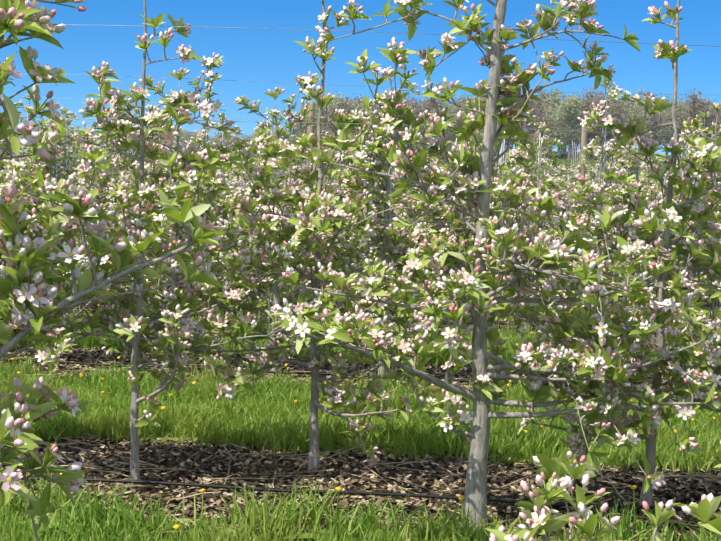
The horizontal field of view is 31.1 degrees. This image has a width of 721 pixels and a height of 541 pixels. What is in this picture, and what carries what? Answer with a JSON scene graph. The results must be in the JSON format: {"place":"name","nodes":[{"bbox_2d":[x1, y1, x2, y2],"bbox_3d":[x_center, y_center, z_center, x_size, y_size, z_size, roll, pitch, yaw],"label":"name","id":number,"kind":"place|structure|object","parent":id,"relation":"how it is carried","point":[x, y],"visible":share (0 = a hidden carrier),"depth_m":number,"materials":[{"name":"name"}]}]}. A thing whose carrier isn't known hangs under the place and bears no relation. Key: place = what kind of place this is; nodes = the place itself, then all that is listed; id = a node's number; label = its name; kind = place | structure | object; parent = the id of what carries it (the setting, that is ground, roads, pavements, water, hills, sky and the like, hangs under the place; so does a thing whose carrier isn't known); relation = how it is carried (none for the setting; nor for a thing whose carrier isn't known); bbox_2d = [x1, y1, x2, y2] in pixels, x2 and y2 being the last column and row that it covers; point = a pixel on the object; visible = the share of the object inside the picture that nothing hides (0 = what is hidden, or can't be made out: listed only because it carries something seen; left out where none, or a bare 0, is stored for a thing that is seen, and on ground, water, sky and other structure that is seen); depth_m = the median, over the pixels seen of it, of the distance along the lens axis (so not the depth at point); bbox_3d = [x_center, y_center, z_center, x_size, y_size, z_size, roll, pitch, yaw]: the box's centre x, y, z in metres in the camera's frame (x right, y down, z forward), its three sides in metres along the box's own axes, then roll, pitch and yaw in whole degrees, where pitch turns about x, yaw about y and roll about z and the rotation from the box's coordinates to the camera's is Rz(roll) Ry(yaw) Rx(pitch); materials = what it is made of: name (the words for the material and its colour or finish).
{"place":"outdoors","nodes":[
{"label":"outdoors","id":0,"kind":"place"},
{"bbox_2d":[0,0,720,164],"label":"sky","id":1,"kind":"structure","parent":0,"point":[268,56],"materials":[{"name":"blue"}]},
{"bbox_2d":[4,150,720,540],"bbox_3d":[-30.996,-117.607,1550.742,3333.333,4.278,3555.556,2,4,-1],"label":"ground","id":2,"kind":"structure","parent":0,"point":[566,160],"depth_m":94.67,"materials":[{"name":"green plant"}]},
{"bbox_2d":[0,388,117,440],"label":"grass","id":3,"kind":"structure","parent":2,"relation":"on","point":[94,406],"depth_m":4.61,"materials":[{"name":"green plant"}]},
{"bbox_2d":[0,368,166,405],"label":"grass","id":4,"kind":"structure","parent":2,"relation":"on","point":[54,383],"depth_m":5.22,"materials":[{"name":"green plant"}]},
{"bbox_2d":[0,505,255,540],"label":"grass","id":5,"kind":"structure","parent":2,"relation":"on","point":[11,532],"depth_m":3.22,"materials":[{"name":"green plant"}]},
{"bbox_2d":[67,327,228,350],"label":"grass","id":6,"kind":"structure","parent":2,"relation":"on","point":[89,338],"depth_m":6.61,"materials":[{"name":"green"}]},
{"bbox_2d":[68,393,309,450],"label":"grass","id":7,"kind":"structure","parent":2,"relation":"on","point":[255,416],"depth_m":4.61,"materials":[{"name":"green plant"}]},
{"bbox_2d":[100,373,322,417],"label":"grass","id":8,"kind":"structure","parent":2,"relation":"on","point":[204,393],"depth_m":5.10,"materials":[{"name":"green plant"}]},
{"bbox_2d":[85,477,434,540],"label":"edge grass","id":9,"kind":"structure","parent":2,"relation":"on","point":[252,516],"depth_m":3.30,"materials":[{"name":"green plant"}]},
{"bbox_2d":[209,332,358,356],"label":"grass","id":10,"kind":"structure","parent":2,"relation":"on","point":[261,342],"depth_m":6.62,"materials":[{"name":"green plant"}]},
{"bbox_2d":[324,95,358,161],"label":"forest tree","id":11,"kind":"object","parent":2,"relation":"on","point":[341,107],"visible":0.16,"depth_m":111.19,"materials":[{"name":"green plant"}]},
{"bbox_2d":[0,225,720,540],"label":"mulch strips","id":12,"kind":"object","parent":2,"relation":"on","point":[184,457],"visible":0.02,"depth_m":3.95,"materials":[{"name":"brown wood"}]},
{"bbox_2d":[0,113,36,170],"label":"apple tree","id":13,"kind":"object","parent":12,"relation":"on","point":[9,149],"visible":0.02,"depth_m":12.34,"materials":[{"name":"green plant"}]},
{"bbox_2d":[0,95,90,241],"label":"apple tree","id":14,"kind":"object","parent":12,"relation":"on","point":[31,110],"visible":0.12,"depth_m":10.18,"materials":[{"name":"green plant"}]},
{"bbox_2d":[0,352,95,383],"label":"edge grass","id":15,"kind":"structure","parent":12,"relation":"on","point":[28,367],"depth_m":5.52,"materials":[{"name":"green plant"}]},
{"bbox_2d":[0,100,114,280],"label":"apple tree","id":16,"kind":"object","parent":12,"relation":"on","point":[46,166],"visible":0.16,"depth_m":8.01,"materials":[{"name":"green plant"}]},
{"bbox_2d":[19,106,104,220],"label":"apple tree","id":17,"kind":"object","parent":12,"relation":"on","point":[63,166],"visible":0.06,"depth_m":12.30,"materials":[{"name":"green plant"}]},
{"bbox_2d":[0,342,125,379],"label":"chips","id":18,"kind":"object","parent":12,"relation":"on","point":[88,352],"visible":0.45,"depth_m":6.15,"materials":[{"name":"brown wood"}]},
{"bbox_2d":[0,330,145,350],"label":"edge grass","id":19,"kind":"structure","parent":12,"relation":"on","point":[41,344],"depth_m":6.50,"materials":[{"name":"green plant"}]},
{"bbox_2d":[0,472,158,538],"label":"edge grass","id":20,"kind":"structure","parent":12,"relation":"on","point":[61,500],"depth_m":3.33,"materials":[{"name":"green plant"}]},
{"bbox_2d":[42,121,130,254],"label":"apple tree","id":21,"kind":"object","parent":12,"relation":"on","point":[100,184],"visible":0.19,"depth_m":10.01,"materials":[{"name":"green plant"}]},
{"bbox_2d":[0,61,179,360],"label":"apple tree","id":22,"kind":"object","parent":12,"relation":"on","point":[33,207],"visible":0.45,"depth_m":3.61,"materials":[{"name":"green plant"}]},
{"bbox_2d":[55,136,131,239],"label":"apple tree","id":23,"kind":"object","parent":12,"relation":"on","point":[110,156],"visible":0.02,"depth_m":12.30,"materials":[{"name":"green plant"}]},
{"bbox_2d":[2,427,193,523],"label":"chips","id":24,"kind":"object","parent":12,"relation":"on","point":[115,472],"visible":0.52,"depth_m":4.06,"materials":[{"name":"brown wood"}]},
{"bbox_2d":[0,0,225,540],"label":"apple tree","id":25,"kind":"object","parent":12,"relation":"on","point":[29,314],"visible":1,"depth_m":2.02,"materials":[{"name":"green plant"}]},
{"bbox_2d":[17,393,225,445],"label":"edge grass","id":26,"kind":"structure","parent":12,"relation":"on","point":[37,429],"depth_m":4.38,"materials":[{"name":"green plant"}]},
{"bbox_2d":[48,98,226,287],"bbox_3d":[-1.322,-0.395,8.029,1.206,1.421,0.590,0,5,-20],"label":"apple tree","id":27,"kind":"object","parent":12,"relation":"on","point":[128,116],"visible":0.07,"depth_m":7.95,"materials":[{"name":"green plant"}]},
{"bbox_2d":[109,127,192,239],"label":"apple tree","id":28,"kind":"object","parent":12,"relation":"on","point":[172,150],"visible":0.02,"depth_m":10.08,"materials":[{"name":"green plant"}]},
{"bbox_2d":[60,349,267,389],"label":"chips","id":29,"kind":"object","parent":12,"relation":"on","point":[232,364],"visible":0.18,"depth_m":6.07,"materials":[{"name":"brown wood"}]},
{"bbox_2d":[76,352,259,388],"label":"edge grass","id":30,"kind":"structure","parent":12,"relation":"on","point":[198,375],"depth_m":5.48,"materials":[{"name":"green plant"}]},
{"bbox_2d":[0,0,343,484],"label":"apple tree","id":31,"kind":"object","parent":12,"relation":"on","point":[138,324],"visible":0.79,"depth_m":3.70,"materials":[{"name":"green plant"}]},
{"bbox_2d":[78,52,273,369],"bbox_3d":[-0.876,-0.250,5.911,1.178,1.483,0.795,3,5,9],"label":"apple tree","id":32,"kind":"object","parent":12,"relation":"on","point":[210,62],"visible":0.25,"depth_m":5.83,"materials":[{"name":"green plant"}]},
{"bbox_2d":[131,113,271,277],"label":"apple tree","id":33,"kind":"object","parent":12,"relation":"on","point":[237,130],"visible":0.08,"depth_m":10.13,"materials":[{"name":"green plant"}]},
{"bbox_2d":[131,332,288,356],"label":"edge grass","id":34,"kind":"structure","parent":12,"relation":"on","point":[225,346],"depth_m":6.47,"materials":[{"name":"green plant"}]},
{"bbox_2d":[148,115,290,307],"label":"apple tree","id":35,"kind":"object","parent":12,"relation":"on","point":[199,141],"visible":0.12,"depth_m":7.92,"materials":[{"name":"green plant"}]},
{"bbox_2d":[54,437,435,540],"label":"chips","id":36,"kind":"object","parent":12,"relation":"on","point":[267,452],"visible":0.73,"depth_m":3.89,"materials":[{"name":"brown wood"}]},
{"bbox_2d":[209,120,292,253],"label":"apple tree","id":37,"kind":"object","parent":12,"relation":"on","point":[257,155],"visible":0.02,"depth_m":12.14,"materials":[{"name":"green plant"}]},
{"bbox_2d":[159,71,382,375],"bbox_3d":[-0.429,-0.192,5.870,1.167,1.405,0.788,0,4,-3],"label":"apple tree","id":38,"kind":"object","parent":12,"relation":"on","point":[256,300],"visible":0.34,"depth_m":5.82,"materials":[{"name":"green plant"}]},
{"bbox_2d":[232,113,341,274],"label":"apple tree","id":39,"kind":"object","parent":12,"relation":"on","point":[237,173],"visible":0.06,"depth_m":10.05,"materials":[{"name":"green plant"}]},
{"bbox_2d":[215,120,372,306],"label":"apple tree","id":40,"kind":"object","parent":12,"relation":"on","point":[261,125],"visible":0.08,"depth_m":7.91,"materials":[{"name":"green plant"}]},
{"bbox_2d":[158,411,430,460],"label":"edge grass","id":41,"kind":"structure","parent":12,"relation":"on","point":[297,441],"depth_m":4.32,"materials":[{"name":"green plant"}]},
{"bbox_2d":[242,363,424,396],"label":"edge grass","id":42,"kind":"structure","parent":12,"relation":"on","point":[388,385],"depth_m":5.43,"materials":[{"name":"green plant"}]},
{"bbox_2d":[252,354,415,395],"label":"chips","id":43,"kind":"object","parent":12,"relation":"on","point":[324,363],"visible":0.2,"depth_m":6.03,"materials":[{"name":"brown wood"}]},
{"bbox_2d":[278,117,402,266],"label":"apple tree","id":44,"kind":"object","parent":12,"relation":"on","point":[339,182],"visible":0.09,"depth_m":10.00,"materials":[{"name":"green plant"}]},
{"bbox_2d":[273,117,428,307],"bbox_3d":[-0.046,-0.288,7.903,1.145,1.310,0.604,4,5,25],"label":"apple tree","id":45,"kind":"object","parent":12,"relation":"on","point":[376,248],"visible":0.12,"depth_m":7.91,"materials":[{"name":"green plant"}]},
{"bbox_2d":[284,336,430,362],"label":"edge grass","id":46,"kind":"structure","parent":12,"relation":"on","point":[307,353],"depth_m":6.43,"materials":[{"name":"green plant"}]},
{"bbox_2d":[379,126,462,233],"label":"apple tree","id":47,"kind":"object","parent":12,"relation":"on","point":[427,161],"visible":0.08,"depth_m":12.04,"materials":[{"name":"green plant"}]},
{"bbox_2d":[382,119,548,324],"bbox_3d":[0.644,-0.278,7.934,1.131,1.332,0.594,3,4,14],"label":"apple tree","id":48,"kind":"object","parent":12,"relation":"on","point":[436,161],"visible":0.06,"depth_m":7.82,"materials":[{"name":"green plant"}]},
{"bbox_2d":[401,130,531,264],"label":"apple tree","id":49,"kind":"object","parent":12,"relation":"on","point":[512,223],"visible":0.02,"depth_m":9.95,"materials":[{"name":"green plant"}]},
{"bbox_2d":[339,122,595,269],"bbox_3d":[0.797,-0.462,9.998,2.197,1.430,0.885,2,4,-6],"label":"apple tree","id":50,"kind":"object","parent":12,"relation":"on","point":[550,153],"depth_m":9.99,"materials":[{"name":"plant"}]},
{"bbox_2d":[387,360,566,398],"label":"chips","id":51,"kind":"object","parent":12,"relation":"on","point":[436,373],"visible":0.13,"depth_m":6.04,"materials":[{"name":"brown wood"}]},
{"bbox_2d":[358,97,604,380],"bbox_3d":[0.520,-0.155,5.825,1.185,1.399,0.584,0,5,-22],"label":"apple tree","id":52,"kind":"object","parent":12,"relation":"on","point":[496,203],"visible":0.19,"depth_m":5.77,"materials":[{"name":"green plant"}]},
{"bbox_2d":[420,344,549,366],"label":"edge grass","id":53,"kind":"structure","parent":12,"relation":"on","point":[436,359],"depth_m":6.38,"materials":[{"name":"green plant"}]},
{"bbox_2d":[433,321,540,339],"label":"edge grass","id":54,"kind":"structure","parent":12,"relation":"on","point":[527,329],"depth_m":7.48,"materials":[{"name":"green"}]},
{"bbox_2d":[449,318,538,334],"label":"chips","id":55,"kind":"object","parent":12,"relation":"on","point":[502,322],"visible":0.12,"depth_m":8.19,"materials":[{"name":"brown wood"}]},
{"bbox_2d":[270,0,720,528],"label":"apple tree","id":56,"kind":"object","parent":12,"relation":"on","point":[584,370],"visible":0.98,"depth_m":3.33,"materials":[{"name":"green plant"}]},
{"bbox_2d":[377,423,641,472],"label":"edge grass","id":57,"kind":"structure","parent":12,"relation":"on","point":[513,452],"depth_m":4.27,"materials":[{"name":"green plant"}]},
{"bbox_2d":[365,434,662,540],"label":"chips","id":58,"kind":"object","parent":12,"relation":"on","point":[601,479],"visible":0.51,"depth_m":3.86,"materials":[{"name":"brown wood"}]},
{"bbox_2d":[486,122,593,327],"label":"apple tree","id":59,"kind":"object","parent":12,"relation":"on","point":[521,158],"visible":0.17,"depth_m":7.81,"materials":[{"name":"green plant"}]},
{"bbox_2d":[393,485,693,540],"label":"edge grass","id":60,"kind":"structure","parent":12,"relation":"on","point":[623,529],"depth_m":3.29,"materials":[{"name":"green plant"}]},
{"bbox_2d":[510,135,594,240],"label":"apple tree","id":61,"kind":"object","parent":12,"relation":"on","point":[547,166],"visible":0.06,"depth_m":11.97,"materials":[{"name":"green plant"}]},
{"bbox_2d":[519,153,591,231],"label":"apple tree","id":62,"kind":"object","parent":12,"relation":"on","point":[561,174],"visible":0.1,"depth_m":14.05,"materials":[{"name":"green plant"}]},
{"bbox_2d":[531,134,646,281],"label":"apple tree","id":63,"kind":"object","parent":12,"relation":"on","point":[590,146],"visible":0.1,"depth_m":9.88,"materials":[{"name":"green plant"}]},
{"bbox_2d":[481,441,720,540],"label":"branch","id":64,"kind":"object","parent":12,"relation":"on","point":[583,518],"visible":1,"depth_m":2.08,"materials":[{"name":"green plant"}]},
{"bbox_2d":[586,159,616,219],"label":"apple tree","id":65,"kind":"object","parent":12,"relation":"on","point":[591,172],"visible":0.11,"depth_m":18.16,"materials":[{"name":"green plant"}]},
{"bbox_2d":[510,127,717,319],"bbox_3d":[1.517,-0.234,7.803,1.250,1.326,0.530,3,4,9],"label":"apple tree","id":66,"kind":"object","parent":12,"relation":"on","point":[626,164],"visible":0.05,"depth_m":7.81,"materials":[{"name":"green plant"}]},
{"bbox_2d":[588,129,663,275],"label":"apple tree","id":67,"kind":"object","parent":12,"relation":"on","point":[629,172],"visible":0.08,"depth_m":11.98,"materials":[{"name":"green plant"}]},
{"bbox_2d":[581,372,720,409],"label":"chips","id":68,"kind":"object","parent":12,"relation":"on","point":[650,381],"visible":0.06,"depth_m":5.92,"materials":[{"name":"brown wood"}]},
{"bbox_2d":[639,157,667,196],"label":"apple tree","id":69,"kind":"object","parent":12,"relation":"on","point":[646,181],"visible":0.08,"depth_m":13.96,"materials":[{"name":"green plant"}]},
{"bbox_2d":[590,103,720,392],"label":"apple tree","id":70,"kind":"object","parent":12,"relation":"on","point":[715,140],"visible":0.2,"depth_m":5.70,"materials":[{"name":"green plant"}]},
{"bbox_2d":[609,445,720,540],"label":"chips","id":71,"kind":"object","parent":12,"relation":"on","point":[690,477],"visible":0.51,"depth_m":3.96,"materials":[{"name":"brown wood"}]},
{"bbox_2d":[618,430,720,473],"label":"edge grass","id":72,"kind":"structure","parent":12,"relation":"on","point":[663,458],"depth_m":4.23,"materials":[{"name":"green plant"}]},
{"bbox_2d":[623,111,720,330],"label":"apple tree","id":73,"kind":"object","parent":12,"relation":"on","point":[704,115],"visible":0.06,"depth_m":7.71,"materials":[{"name":"green plant"}]},
{"bbox_2d":[641,146,715,300],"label":"apple tree","id":74,"kind":"object","parent":12,"relation":"on","point":[653,190],"visible":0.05,"depth_m":9.89,"materials":[{"name":"green plant"}]},
{"bbox_2d":[642,255,720,392],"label":"apple tree","id":75,"kind":"object","parent":12,"relation":"on","point":[692,318],"visible":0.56,"depth_m":3.47,"materials":[{"name":"green plant"}]},
{"bbox_2d":[677,512,720,540],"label":"edge grass","id":76,"kind":"structure","parent":12,"relation":"on","point":[701,536],"depth_m":3.26,"materials":[{"name":"green plant"}]},
{"bbox_2d":[2,24,720,511],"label":"trellis wires","id":77,"kind":"object","parent":2,"relation":"on","point":[584,132],"visible":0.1,"depth_m":3.71,"materials":[{"name":"black"}]},
{"bbox_2d":[191,520,540,540],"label":"grass","id":78,"kind":"structure","parent":2,"relation":"on","point":[377,536],"depth_m":3.24,"materials":[{"name":"green plant"}]},
{"bbox_2d":[278,399,518,459],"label":"grass","id":79,"kind":"structure","parent":2,"relation":"on","point":[395,423],"depth_m":4.53,"materials":[{"name":"green plant"}]},
{"bbox_2d":[284,382,512,422],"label":"grass","id":80,"kind":"structure","parent":2,"relation":"on","point":[414,406],"depth_m":5.02,"materials":[{"name":"green plant"}]},
{"bbox_2d":[327,336,489,358],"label":"grass","id":81,"kind":"structure","parent":2,"relation":"on","point":[432,348],"depth_m":6.67,"materials":[{"name":"green plant"}]},
{"bbox_2d":[406,94,430,152],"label":"forest tree","id":82,"kind":"object","parent":2,"relation":"on","point":[414,105],"visible":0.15,"depth_m":123.17,"materials":[{"name":"grey plant"}]},
{"bbox_2d":[424,97,453,137],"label":"forest tree","id":83,"kind":"object","parent":2,"relation":"on","point":[433,105],"visible":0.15,"depth_m":123.38,"materials":[{"name":"grey plant"}]},
{"bbox_2d":[421,101,459,159],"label":"forest tree","id":84,"kind":"object","parent":2,"relation":"on","point":[449,132],"visible":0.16,"depth_m":113.94,"materials":[{"name":"grey plant"}]},
{"bbox_2d":[389,374,597,406],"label":"edge grass","id":85,"kind":"structure","parent":2,"relation":"on","point":[521,391],"depth_m":5.37,"materials":[{"name":"green plant"}]},
{"bbox_2d":[468,330,588,350],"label":"grass","id":86,"kind":"structure","parent":2,"relation":"on","point":[514,340],"depth_m":7.13,"materials":[{"name":"green plant"}]},
{"bbox_2d":[470,343,592,362],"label":"grass","id":87,"kind":"structure","parent":2,"relation":"on","point":[508,352],"depth_m":6.59,"materials":[{"name":"green plant"}]},
{"bbox_2d":[524,94,558,143],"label":"forest tree","id":88,"kind":"object","parent":2,"relation":"on","point":[538,118],"visible":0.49,"depth_m":114.88,"materials":[{"name":"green plant"}]},
{"bbox_2d":[528,85,577,155],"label":"forest tree","id":89,"kind":"object","parent":2,"relation":"on","point":[556,99],"visible":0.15,"depth_m":121.81,"materials":[{"name":"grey plant"}]},
{"bbox_2d":[542,88,590,159],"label":"forest tree","id":90,"kind":"object","parent":2,"relation":"on","point":[568,110],"visible":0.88,"depth_m":112.90,"materials":[{"name":"green plant"}]},
{"bbox_2d":[548,99,587,155],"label":"forest tree","id":91,"kind":"object","parent":2,"relation":"on","point":[558,150],"visible":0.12,"depth_m":118.56,"materials":[{"name":"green plant"}]},
{"bbox_2d":[549,97,587,150],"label":"forest tree","id":92,"kind":"object","parent":2,"relation":"on","point":[567,135],"visible":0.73,"depth_m":113.24,"materials":[{"name":"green plant"}]},
{"bbox_2d":[490,384,683,432],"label":"grass","id":93,"kind":"structure","parent":2,"relation":"on","point":[499,408],"depth_m":5.01,"materials":[{"name":"green plant"}]},
{"bbox_2d":[578,84,622,150],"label":"forest tree","id":94,"kind":"object","parent":2,"relation":"on","point":[584,101],"visible":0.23,"depth_m":119.35,"materials":[{"name":"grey plant"}]},
{"bbox_2d":[586,89,619,149],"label":"forest tree","id":95,"kind":"object","parent":2,"relation":"on","point":[598,128],"visible":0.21,"depth_m":115.54,"materials":[{"name":"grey plant"}]},
{"bbox_2d":[489,410,720,467],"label":"grass","id":96,"kind":"structure","parent":2,"relation":"on","point":[557,433],"depth_m":4.49,"materials":[{"name":"green plant"}]},
{"bbox_2d":[498,140,716,172],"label":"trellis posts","id":97,"kind":"object","parent":2,"relation":"on","point":[575,156],"visible":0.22,"depth_m":65.58,"materials":[{"name":"grey"}]},
{"bbox_2d":[577,100,641,156],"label":"forest tree","id":98,"kind":"object","parent":2,"relation":"on","point":[619,110],"visible":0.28,"depth_m":115.84,"materials":[{"name":"grey plant"}]},
{"bbox_2d":[608,104,644,160],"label":"forest tree","id":99,"kind":"object","parent":2,"relation":"on","point":[636,112],"visible":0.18,"depth_m":116.94,"materials":[{"name":"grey plant"}]},
{"bbox_2d":[610,86,648,118],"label":"forest tree","id":100,"kind":"object","parent":2,"relation":"on","point":[629,103],"visible":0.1,"depth_m":125.19,"materials":[{"name":"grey plant"}]},
{"bbox_2d":[636,105,671,147],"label":"forest tree","id":101,"kind":"object","parent":2,"relation":"on","point":[653,122],"visible":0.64,"depth_m":112.43,"materials":[{"name":"grey plant"}]},
{"bbox_2d":[653,98,688,148],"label":"forest tree","id":102,"kind":"object","parent":2,"relation":"on","point":[667,132],"visible":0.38,"depth_m":117.20,"materials":[{"name":"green plant"}]},
{"bbox_2d":[659,402,720,435],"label":"grass","id":103,"kind":"structure","parent":2,"relation":"on","point":[704,419],"depth_m":4.96,"materials":[{"name":"green plant"}]},
{"bbox_2d":[662,96,720,143],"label":"forest tree","id":104,"kind":"object","parent":2,"relation":"on","point":[682,119],"visible":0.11,"depth_m":116.12,"materials":[{"name":"grey plant"}]},
{"bbox_2d":[681,417,720,463],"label":"grass","id":105,"kind":"structure","parent":2,"relation":"on","point":[715,435],"depth_m":4.60,"materials":[{"name":"green plant"}]},
{"bbox_2d":[682,87,720,137],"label":"forest tree","id":106,"kind":"object","parent":2,"relation":"on","point":[695,108],"visible":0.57,"depth_m":112.97,"materials":[{"name":"grey plant"}]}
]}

